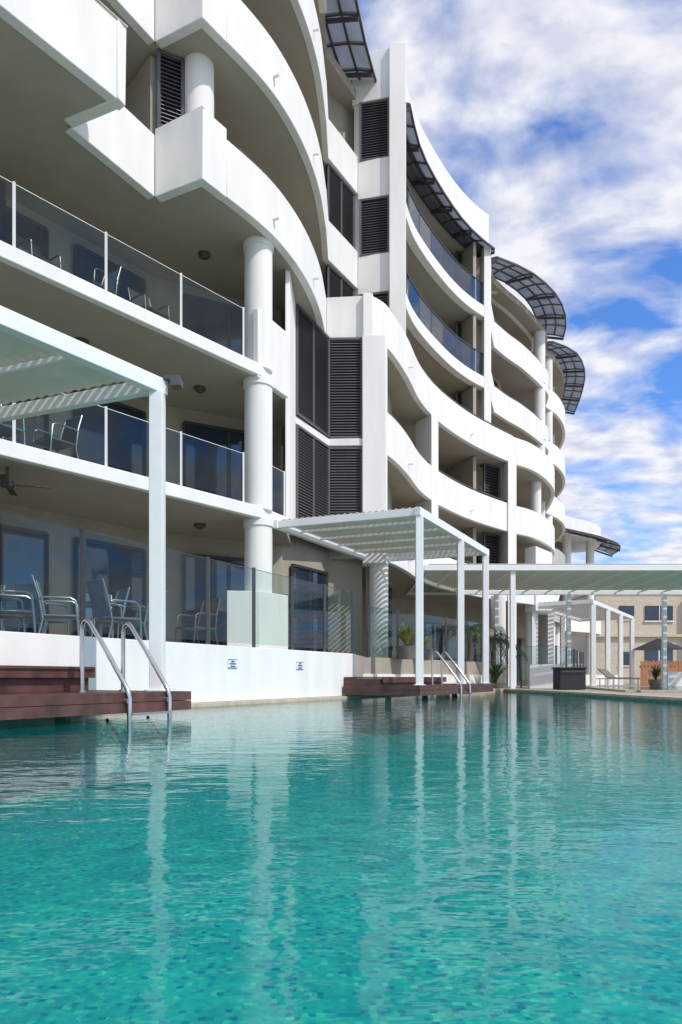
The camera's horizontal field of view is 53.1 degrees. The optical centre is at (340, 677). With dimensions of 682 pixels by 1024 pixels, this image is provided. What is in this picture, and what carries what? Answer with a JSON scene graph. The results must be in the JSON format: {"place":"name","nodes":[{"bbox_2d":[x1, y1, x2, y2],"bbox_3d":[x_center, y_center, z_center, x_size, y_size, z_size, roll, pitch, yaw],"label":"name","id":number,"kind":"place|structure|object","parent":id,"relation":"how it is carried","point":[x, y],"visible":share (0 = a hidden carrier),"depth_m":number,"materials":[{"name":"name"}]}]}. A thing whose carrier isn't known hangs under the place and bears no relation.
{"place":"outdoors","nodes":[
{"label":"outdoors","id":0,"kind":"place"},
{"bbox_2d":[0,631,481,702],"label":"pool side wall","id":1,"kind":"structure","parent":0,"point":[202,673],"depth_m":10.49,"materials":[{"name":"white paint"}]},
{"bbox_2d":[0,510,353,653],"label":"glass pool fence","id":2,"kind":"object","parent":1,"relation":"on","point":[83,530],"visible":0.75,"depth_m":10.57,"materials":[{"name":"glass"}]},
{"bbox_2d":[228,659,237,667],"bbox_3d":[-1.742,-0.230,10.993,0.017,0.140,0.240,0,0,29],"label":"no diving sign","id":3,"kind":"object","parent":1,"relation":"attached to","point":[232,663],"visible":1,"depth_m":10.98,"materials":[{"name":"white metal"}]},
{"bbox_2d":[296,662,302,668],"bbox_3d":[-0.764,-0.230,12.737,0.017,0.140,0.240,0,0,29],"label":"no diving sign","id":4,"kind":"object","parent":1,"relation":"attached to","point":[299,665],"visible":1,"depth_m":12.72,"materials":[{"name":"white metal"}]},
{"bbox_2d":[0,724,681,1023],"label":"pool floor","id":5,"kind":"structure","parent":0,"point":[295,892],"depth_m":3.71,"materials":[{"name":"liquid"}]},
{"bbox_2d":[0,665,190,787],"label":"timber deck","id":6,"kind":"structure","parent":5,"relation":"on","point":[29,692],"depth_m":6.79,"materials":[{"name":"timber"}]},
{"bbox_2d":[0,305,167,691],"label":"white pergola","id":7,"kind":"object","parent":6,"relation":"on","point":[38,359],"visible":0.94,"depth_m":7.54,"materials":[{"name":"metal"}]},
{"bbox_2d":[163,375,182,389],"bbox_3d":[-1.880,-3.310,7.650,0.200,0.120,0.140,0,0,0],"label":"pergola floodlight","id":8,"kind":"object","parent":7,"relation":"attached to","point":[175,382],"visible":0.97,"depth_m":7.60,"materials":[{"name":"metal"}]},
{"bbox_2d":[77,618,171,783],"bbox_3d":[-2.262,0.214,7.181,0.774,1.673,0.649,0,0,29],"label":"pool ladder","id":9,"kind":"object","parent":6,"relation":"attached to","point":[126,689],"visible":0.92,"depth_m":7.09,"materials":[{"name":"silver metal"}]},
{"bbox_2d":[343,677,492,698],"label":"timber deck","id":10,"kind":"structure","parent":5,"relation":"on","point":[387,687],"depth_m":14.02,"materials":[{"name":"wood"}]},
{"bbox_2d":[272,507,490,684],"bbox_3d":[1.259,-1.642,16.324,3.343,3.584,5.443,0,0,27],"label":"white pergola","id":11,"kind":"object","parent":10,"relation":"on","point":[418,535],"visible":0.87,"depth_m":15.92,"materials":[{"name":"metal"}]},
{"bbox_2d":[431,651,471,696],"bbox_3d":[2.528,0.214,15.682,0.774,1.673,0.689,0,0,29],"label":"pool ladder","id":12,"kind":"object","parent":10,"relation":"attached to","point":[452,672],"visible":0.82,"depth_m":15.57,"materials":[{"name":"silver metal"}]},
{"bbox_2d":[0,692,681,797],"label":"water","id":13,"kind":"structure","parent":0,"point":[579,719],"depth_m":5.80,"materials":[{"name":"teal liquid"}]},
{"bbox_2d":[0,690,681,783],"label":"pool wall","id":14,"kind":"structure","parent":0,"point":[39,772],"depth_m":8.53,"materials":[{"name":"teal tile"}]},
{"bbox_2d":[191,688,681,706],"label":"pool coping","id":15,"kind":"object","parent":14,"relation":"on","point":[620,696],"visible":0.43,"depth_m":13.18,"materials":[{"name":"beige stone"}]},
{"bbox_2d":[356,655,504,682],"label":"patio","id":16,"kind":"structure","parent":0,"point":[362,665],"depth_m":16.46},
{"bbox_2d":[0,585,5,593],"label":"patio chair","id":17,"kind":"object","parent":16,"relation":"on","point":[2,587],"visible":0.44,"depth_m":10.84,"materials":[{"name":"silver metal"}]},
{"bbox_2d":[0,598,25,632],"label":"patio chair","id":18,"kind":"object","parent":16,"relation":"on","point":[14,616],"visible":0.75,"depth_m":10.06,"materials":[{"name":"silver metal"}]},
{"bbox_2d":[0,594,35,630],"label":"patio table","id":19,"kind":"object","parent":16,"relation":"on","point":[2,606],"visible":0.23,"depth_m":10.47,"materials":[{"name":"grey metal"}]},
{"bbox_2d":[0,590,36,632],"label":"patio chair","id":20,"kind":"object","parent":16,"relation":"on","point":[30,612],"visible":0.94,"depth_m":9.25,"materials":[{"name":"silver metal"}]},
{"bbox_2d":[13,582,69,634],"bbox_3d":[-4.765,-0.985,10.858,0.572,0.978,0.661,0,0,20],"label":"patio chair","id":21,"kind":"object","parent":16,"relation":"on","point":[28,587],"visible":0.59,"depth_m":10.62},
{"bbox_2d":[31,575,79,635],"bbox_3d":[-4.192,-0.985,10.086,0.661,0.978,0.572,0,0,-19],"label":"patio chair","id":22,"kind":"object","parent":16,"relation":"on","point":[44,615],"visible":0.86,"depth_m":9.91,"materials":[{"name":"silver metal"}]},
{"bbox_2d":[77,594,113,637],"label":"patio chair","id":23,"kind":"object","parent":16,"relation":"on","point":[88,613],"visible":0.19,"depth_m":11.93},
{"bbox_2d":[74,600,122,636],"bbox_3d":[-3.950,-0.870,11.200,0.800,0.740,0.800,0,0,0],"label":"patio table","id":24,"kind":"object","parent":16,"relation":"on","point":[88,603],"visible":0.18,"depth_m":11.16,"materials":[{"name":"grey metal"}]},
{"bbox_2d":[86,587,129,638],"bbox_3d":[-3.815,-0.985,11.028,0.661,0.978,0.572,0,0,-38],"label":"patio chair","id":25,"kind":"object","parent":16,"relation":"on","point":[122,594],"visible":0.56,"depth_m":11.13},
{"bbox_2d":[86,578,142,639],"bbox_3d":[-3.480,-0.985,10.467,0.572,0.978,0.661,0,0,42],"label":"patio chair","id":26,"kind":"object","parent":16,"relation":"on","point":[100,601],"visible":0.93,"depth_m":10.29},
{"bbox_2d":[117,591,167,639],"bbox_3d":[-3.307,-0.985,11.390,0.661,0.978,0.572,0,0,13],"label":"patio chair","id":27,"kind":"object","parent":16,"relation":"on","point":[144,623],"visible":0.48,"depth_m":11.13,"materials":[{"name":"grey metal"}]},
{"bbox_2d":[175,598,220,644],"bbox_3d":[-2.621,-0.985,12.534,0.572,0.978,0.661,0,0,40],"label":"patio chair","id":28,"kind":"object","parent":16,"relation":"on","point":[214,609],"visible":0.89,"depth_m":12.61,"materials":[{"name":"metal"}]},
{"bbox_2d":[227,591,287,649],"bbox_3d":[-1.909,-1.150,14.596,0.865,1.300,1.388,0,0,36],"label":"column pedestal","id":29,"kind":"object","parent":16,"relation":"on","point":[271,620],"depth_m":14.16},
{"bbox_2d":[0,93,524,682],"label":"balcony back walls","id":30,"kind":"structure","parent":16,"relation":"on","point":[344,575],"depth_m":16.25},
{"bbox_2d":[0,206,524,681],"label":"window frames","id":31,"kind":"structure","parent":30,"relation":"attached to","point":[112,266],"depth_m":15.50,"materials":[{"name":"black metal"}]},
{"bbox_2d":[3,212,524,680],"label":"windows","id":32,"kind":"structure","parent":30,"relation":"attached to","point":[23,552],"depth_m":16.14,"materials":[{"name":"blue glass"}]},
{"bbox_2d":[325,0,584,414],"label":"sunshade frame","id":33,"kind":"object","parent":30,"relation":"attached to","point":[364,72],"visible":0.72,"depth_m":27.26,"materials":[{"name":"grey metal"}]},
{"bbox_2d":[325,0,583,410],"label":"sunshade panels","id":34,"kind":"object","parent":33,"relation":"attached to","point":[337,33],"visible":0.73,"depth_m":26.52,"materials":[{"name":"grey glass"}]},
{"bbox_2d":[124,0,475,563],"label":"party walls","id":35,"kind":"structure","parent":16,"relation":"on","point":[141,98],"depth_m":28.58,"materials":[{"name":"white paint"}]},
{"bbox_2d":[390,622,414,658],"bbox_3d":[1.787,-1.017,18.277,0.988,1.033,0.855,0,0,0],"label":"spiky yellow plant","id":36,"kind":"object","parent":16,"relation":"on","point":[406,651],"visible":0.95,"depth_m":18.13,"materials":[{"name":"green plant"}]},
{"bbox_2d":[411,632,432,659],"bbox_3d":[2.292,-0.937,19.252,0.853,0.874,0.834,0,0,0],"label":"spiky yellow plant","id":37,"kind":"object","parent":16,"relation":"on","point":[427,654],"visible":0.41,"depth_m":19.12,"materials":[{"name":"green plant"}]},
{"bbox_2d":[367,657,499,674],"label":"planter wall","id":38,"kind":"structure","parent":16,"relation":"on","point":[390,666],"depth_m":19.10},
{"bbox_2d":[368,606,501,663],"bbox_3d":[3.779,-1.195,22.079,0.702,1.330,10.938,0,0,31],"label":"glass pool fence","id":39,"kind":"object","parent":38,"relation":"on","point":[445,636],"visible":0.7,"depth_m":20.82,"materials":[{"name":"glass"}]},
{"bbox_2d":[439,624,497,661],"bbox_3d":[3.947,-1.078,21.002,1.931,1.164,1.933,0,0,0],"label":"palm","id":40,"kind":"object","parent":38,"relation":"on","point":[469,630],"visible":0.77,"depth_m":20.94,"materials":[{"name":"green plant"}]},
{"bbox_2d":[454,633,529,682],"bbox_3d":[5.201,-0.604,23.499,2.572,1.813,2.578,0,0,0],"label":"palm","id":41,"kind":"object","parent":16,"relation":"on","point":[500,640],"visible":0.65,"depth_m":23.44,"materials":[{"name":"green plant"}]},
{"bbox_2d":[197,682,681,702],"bbox_3d":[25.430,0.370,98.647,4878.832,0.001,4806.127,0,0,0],"label":"ground","id":42,"kind":"structure","parent":0,"point":[626,684],"depth_m":20.01,"materials":[{"name":"beige concrete"}]},
{"bbox_2d":[184,53,559,686],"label":"round columns","id":43,"kind":"structure","parent":42,"relation":"on","point":[258,251],"depth_m":14.51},
{"bbox_2d":[0,0,563,625],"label":"floor slabs","id":44,"kind":"structure","parent":43,"relation":"on","point":[42,152],"depth_m":14.38,"materials":[{"name":"paint"}]},
{"bbox_2d":[0,404,25,444],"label":"patio chair","id":45,"kind":"object","parent":44,"relation":"on","point":[5,429],"visible":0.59,"depth_m":11.09,"materials":[{"name":"silver metal"}]},
{"bbox_2d":[0,406,40,442],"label":"patio table","id":46,"kind":"object","parent":44,"relation":"on","point":[33,421],"visible":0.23,"depth_m":11.48,"materials":[{"name":"grey glass"}]},
{"bbox_2d":[0,180,47,232],"bbox_3d":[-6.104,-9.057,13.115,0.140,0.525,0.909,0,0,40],"label":"patio table","id":47,"kind":"object","parent":44,"relation":"on","point":[20,217],"visible":1,"depth_m":12.93,"materials":[{"name":"grey glass"}]},
{"bbox_2d":[0,467,50,495],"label":"ceiling fan","id":48,"kind":"object","parent":44,"relation":"hanging from","point":[7,484],"visible":1,"depth_m":10.93},
{"bbox_2d":[11,232,61,268],"bbox_3d":[-5.188,-7.085,11.624,0.661,0.978,0.572,0,0,33],"label":"patio chair","id":49,"kind":"object","parent":44,"relation":"on","point":[27,246],"visible":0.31,"depth_m":11.68,"materials":[{"name":"metal"}]},
{"bbox_2d":[32,415,82,458],"bbox_3d":[-4.875,-4.085,11.737,0.572,0.978,0.661,0,0,34],"label":"patio chair","id":50,"kind":"object","parent":44,"relation":"on","point":[70,433],"visible":0.81,"depth_m":11.79,"materials":[{"name":"silver metal"}]},
{"bbox_2d":[89,266,121,294],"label":"patio chair","id":51,"kind":"object","parent":44,"relation":"on","point":[113,276],"visible":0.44,"depth_m":12.53,"materials":[{"name":"metal"}]},
{"bbox_2d":[127,287,169,320],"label":"patio chair","id":52,"kind":"object","parent":44,"relation":"on","point":[142,300],"visible":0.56,"depth_m":13.25,"materials":[{"name":"metal"}]},
{"bbox_2d":[74,250,482,529],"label":"ceiling lights","id":53,"kind":"object","parent":44,"relation":"hanging from","point":[203,255],"visible":0.85,"depth_m":14.91},
{"bbox_2d":[0,0,564,686],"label":"facade bands","id":54,"kind":"object","parent":44,"relation":"attached to","point":[82,40],"visible":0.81,"depth_m":17.57,"materials":[{"name":"white paint"}]},
{"bbox_2d":[0,176,243,355],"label":"balustrade posts","id":55,"kind":"object","parent":54,"relation":"on","point":[14,185],"visible":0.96,"depth_m":11.73,"materials":[{"name":"white metal"}]},
{"bbox_2d":[12,393,243,501],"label":"balustrade posts","id":56,"kind":"object","parent":54,"relation":"on","point":[14,430],"visible":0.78,"depth_m":11.98,"materials":[{"name":"white metal"}]},
{"bbox_2d":[257,457,284,515],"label":"balustrade posts","id":57,"kind":"object","parent":54,"relation":"on","point":[257,485],"visible":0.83,"depth_m":15.03,"materials":[{"name":"white metal"}]},
{"bbox_2d":[273,28,473,560],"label":"drain spouts","id":58,"kind":"object","parent":54,"relation":"attached to","point":[314,154],"visible":0.89,"depth_m":16.46,"materials":[{"name":"white metal"}]},
{"bbox_2d":[406,181,482,295],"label":"balustrade posts","id":59,"kind":"object","parent":54,"relation":"on","point":[441,243],"visible":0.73,"depth_m":26.37,"materials":[{"name":"silver metal"}]},
{"bbox_2d":[406,185,482,304],"bbox_3d":[3.663,-16.270,25.397,0.645,0.940,9.055,0,0,30],"label":"balustrade glass","id":60,"kind":"object","parent":59,"relation":"attached to","point":[463,279],"visible":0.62,"depth_m":26.61,"materials":[{"name":"glass"}]},
{"bbox_2d":[406,270,482,368],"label":"balustrade posts","id":61,"kind":"object","parent":54,"relation":"on","point":[442,322],"visible":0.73,"depth_m":26.44,"materials":[{"name":"silver metal"}]},
{"bbox_2d":[406,273,482,375],"bbox_3d":[3.663,-13.270,25.397,0.645,0.940,9.055,0,0,30],"label":"balustrade glass","id":62,"kind":"object","parent":61,"relation":"attached to","point":[463,352],"visible":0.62,"depth_m":26.45,"materials":[{"name":"glass"}]},
{"bbox_2d":[157,49,500,563],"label":"louvre slats","id":63,"kind":"object","parent":44,"relation":"on","point":[168,55],"visible":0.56,"depth_m":18.69,"materials":[{"name":"grey metal"}]},
{"bbox_2d":[161,56,498,563],"bbox_3d":[1.416,-10.895,22.001,1.690,14.750,19.815,0,0,29],"label":"louvre backing","id":64,"kind":"object","parent":44,"relation":"on","point":[305,331],"visible":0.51,"depth_m":18.76,"materials":[{"name":"black metal"}]},
{"bbox_2d":[552,554,559,601],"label":"raking struts","id":65,"kind":"object","parent":44,"relation":"on","point":[557,598],"visible":0.07,"depth_m":36.96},
{"bbox_2d":[238,0,561,600],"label":"hand rails","id":66,"kind":"object","parent":43,"relation":"attached to","point":[248,157],"visible":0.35,"depth_m":27.02,"materials":[{"name":"metal"}]},
{"bbox_2d":[489,660,507,688],"bbox_3d":[4.949,-0.127,21.859,1.264,0.974,1.311,0,0,-17],"label":"spiky green plant","id":67,"kind":"object","parent":42,"relation":"on","point":[495,672],"visible":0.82,"depth_m":21.72,"materials":[{"name":"green plant"}]},
{"bbox_2d":[405,564,681,689],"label":"white pergola","id":68,"kind":"object","parent":42,"relation":"on","point":[512,581],"visible":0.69,"depth_m":23.53,"materials":[{"name":"metal"}]},
{"bbox_2d":[520,645,583,687],"bbox_3d":[9.274,-0.405,27.652,1.253,1.530,7.517,0,0,36],"label":"glass pool fence","id":69,"kind":"object","parent":42,"relation":"on","point":[577,658],"visible":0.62,"depth_m":26.93,"materials":[{"name":"glass"}]},
{"bbox_2d":[555,542,561,600],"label":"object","id":70,"kind":"structure","parent":42,"relation":"on","point":[558,545],"depth_m":51.24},
{"bbox_2d":[551,667,586,689],"bbox_3d":[7.100,0.015,21.234,0.880,0.690,0.812,0,0,0],"label":"barbecue unit","id":71,"kind":"object","parent":42,"relation":"on","point":[569,678],"visible":1,"depth_m":20.90,"materials":[{"name":"black metal"}]},
{"bbox_2d":[557,516,600,674],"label":"end wing","id":72,"kind":"structure","parent":42,"relation":"on","point":[572,543],"depth_m":50.07,"materials":[{"name":"white paint"}]},
{"bbox_2d":[565,528,620,556],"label":"end wing frame","id":73,"kind":"object","parent":72,"relation":"attached to","point":[588,535],"visible":0.75,"depth_m":50.32,"materials":[{"name":"grey metal"}]},
{"bbox_2d":[568,529,619,553],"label":"end wing panels","id":74,"kind":"object","parent":73,"relation":"attached to","point":[608,550],"visible":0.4,"depth_m":53.16,"materials":[{"name":"grey metal"}]},
{"bbox_2d":[527,599,633,685],"bbox_3d":[12.346,-1.537,34.317,3.050,3.794,9.700,0,0,33],"label":"white pergola","id":75,"kind":"object","parent":42,"relation":"on","point":[592,611],"visible":0.81,"depth_m":32.67,"materials":[{"name":"metal"}]},
{"bbox_2d":[528,664,681,688],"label":"garden wall","id":76,"kind":"structure","parent":42,"relation":"on","point":[540,676],"depth_m":22.79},
{"bbox_2d":[596,669,639,685],"bbox_3d":[12.400,-0.030,30.600,0.630,0.780,1.800,0,0,-34],"label":"sun lounger","id":77,"kind":"object","parent":42,"relation":"on","point":[607,673],"visible":0.88,"depth_m":30.79,"materials":[{"name":"white plastic"}]},
{"bbox_2d":[586,686,681,692],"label":"spa pool coping","id":78,"kind":"object","parent":42,"relation":"on","point":[624,690],"visible":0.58,"depth_m":17.54,"materials":[{"name":"stone"}]},
{"bbox_2d":[646,666,660,686],"bbox_3d":[12.997,-0.138,28.146,1.182,0.996,1.065,0,0,0],"label":"grass tree plant","id":79,"kind":"object","parent":42,"relation":"on","point":[655,681],"depth_m":28.07,"materials":[{"name":"plant"}]},
{"bbox_2d":[633,637,681,660],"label":"market umbrella","id":80,"kind":"object","parent":42,"relation":"on","point":[655,644],"visible":0.73,"depth_m":36.46,"materials":[{"name":"black fabric"}]},
{"bbox_2d":[639,661,681,685],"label":"timber paling fence","id":81,"kind":"object","parent":42,"relation":"on","point":[645,676],"visible":0.46,"depth_m":30.55,"materials":[{"name":"brown wood"}]},
{"bbox_2d":[358,0,681,596],"label":"sky","id":82,"kind":"structure","parent":0,"point":[560,120],"materials":[{"name":"blue"}]},
{"bbox_2d":[571,595,681,681],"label":"walls","id":83,"kind":"structure","parent":0,"point":[645,632],"depth_m":55.01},
{"bbox_2d":[619,606,672,664],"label":"windows","id":84,"kind":"structure","parent":83,"relation":"attached to","point":[651,613],"depth_m":54.90,"materials":[{"name":"blue glass"}]},
{"bbox_2d":[623,606,673,665],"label":"window trim","id":85,"kind":"structure","parent":83,"relation":"attached to","point":[650,621],"depth_m":54.86,"materials":[{"name":"white paint"}]},
{"bbox_2d":[601,687,681,689],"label":"water","id":86,"kind":"structure","parent":0,"point":[655,688],"depth_m":22.82,"materials":[{"name":"teal liquid"}]}
]}

